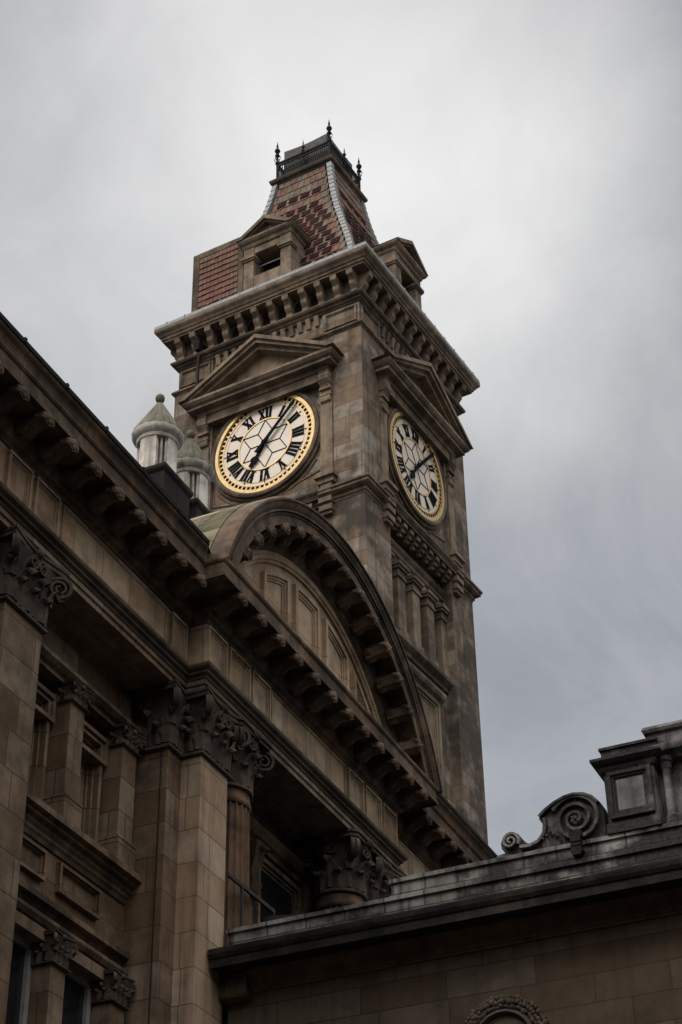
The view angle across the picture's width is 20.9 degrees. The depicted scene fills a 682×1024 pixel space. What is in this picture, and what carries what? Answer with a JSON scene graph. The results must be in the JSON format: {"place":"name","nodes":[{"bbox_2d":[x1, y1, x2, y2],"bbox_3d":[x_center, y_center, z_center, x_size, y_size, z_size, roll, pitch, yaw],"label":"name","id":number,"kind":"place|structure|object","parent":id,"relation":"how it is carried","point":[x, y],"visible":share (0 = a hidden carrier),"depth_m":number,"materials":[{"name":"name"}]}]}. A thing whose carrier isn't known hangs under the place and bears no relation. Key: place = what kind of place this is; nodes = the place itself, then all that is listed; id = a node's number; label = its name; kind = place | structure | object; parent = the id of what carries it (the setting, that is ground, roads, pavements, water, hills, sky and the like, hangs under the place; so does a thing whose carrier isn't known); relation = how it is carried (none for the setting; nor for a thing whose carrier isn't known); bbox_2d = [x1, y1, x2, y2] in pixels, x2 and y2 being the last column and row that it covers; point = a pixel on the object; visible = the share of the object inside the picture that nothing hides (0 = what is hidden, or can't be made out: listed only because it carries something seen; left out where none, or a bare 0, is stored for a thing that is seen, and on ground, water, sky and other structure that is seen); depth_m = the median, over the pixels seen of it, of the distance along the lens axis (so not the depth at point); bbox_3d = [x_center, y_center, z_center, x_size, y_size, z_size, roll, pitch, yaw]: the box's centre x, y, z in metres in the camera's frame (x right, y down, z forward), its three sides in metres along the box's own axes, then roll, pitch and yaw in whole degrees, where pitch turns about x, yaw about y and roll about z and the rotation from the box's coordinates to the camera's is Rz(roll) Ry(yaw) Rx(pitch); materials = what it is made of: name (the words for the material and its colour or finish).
{"place":"outdoors","nodes":[
{"label":"outdoors","id":0,"kind":"place"},
{"bbox_2d":[0,0,681,854],"label":"sky","id":1,"kind":"structure","parent":0,"point":[528,153],"materials":[{"name":"grey"}]},
{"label":"ground","id":2,"kind":"structure","parent":0,"visible":0},
{"bbox_2d":[0,312,497,1023],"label":"museum building","id":3,"kind":"structure","parent":2,"relation":"on","point":[192,710],"depth_m":26.81,"materials":[{"name":"stone"}]},
{"bbox_2d":[5,910,45,1023],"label":"window","id":4,"kind":"structure","parent":3,"relation":"in","point":[27,933],"depth_m":23.23,"materials":[{"name":"black glass"}]},
{"bbox_2d":[61,948,104,1023],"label":"window","id":5,"kind":"structure","parent":3,"relation":"in","point":[84,971],"depth_m":24.34,"materials":[{"name":"black glass"}]},
{"bbox_2d":[131,394,193,516],"bbox_3d":[-3.503,-0.395,34.839,1.040,4.670,1.100,-16,-38,19],"label":"roof turret","id":6,"kind":"object","parent":3,"relation":"on","point":[157,434],"visible":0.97,"depth_m":35.09,"materials":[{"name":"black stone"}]},
{"bbox_2d":[176,430,214,518],"bbox_3d":[-2.979,0.266,35.775,1.040,4.670,1.100,-16,-38,19],"label":"roof turret","id":7,"kind":"object","parent":3,"relation":"on","point":[195,472],"visible":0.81,"depth_m":36.10,"materials":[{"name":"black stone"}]},
{"bbox_2d":[252,857,300,923],"bbox_3d":[-1.055,7.270,30.253,0.120,3.000,1.600,-16,-38,19],"label":"window","id":8,"kind":"structure","parent":3,"relation":"in","point":[280,892],"depth_m":30.93,"materials":[{"name":"glass"}]},
{"bbox_2d":[154,121,487,843],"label":"clock tower","id":9,"kind":"structure","parent":2,"relation":"on","point":[319,365],"depth_m":50.66,"materials":[{"name":"stone"}]},
{"bbox_2d":[408,660,446,796],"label":"blind window","id":10,"kind":"structure","parent":9,"relation":"in","point":[432,698],"depth_m":46.86,"materials":[{"name":"stone"}]},
{"bbox_2d":[207,719,681,1023],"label":"side wing","id":11,"kind":"structure","parent":2,"relation":"on","point":[572,914],"depth_m":24.61,"materials":[{"name":"brown stone"}]},
{"bbox_2d":[226,872,274,926],"bbox_3d":[-1.311,6.095,26.851,0.040,1.260,1.520,-16,-38,19],"label":"guard rail","id":12,"kind":"object","parent":11,"relation":"on","point":[245,888],"visible":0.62,"depth_m":26.94,"materials":[{"name":"grey metal"}]},
{"bbox_2d":[263,913,305,921],"bbox_3d":[-0.599,6.531,27.357,0.940,1.120,0.600,-16,-38,19],"label":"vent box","id":13,"kind":"object","parent":11,"relation":"on","point":[268,918],"visible":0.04,"depth_m":27.51,"materials":[{"name":"grey metal"}]}
]}

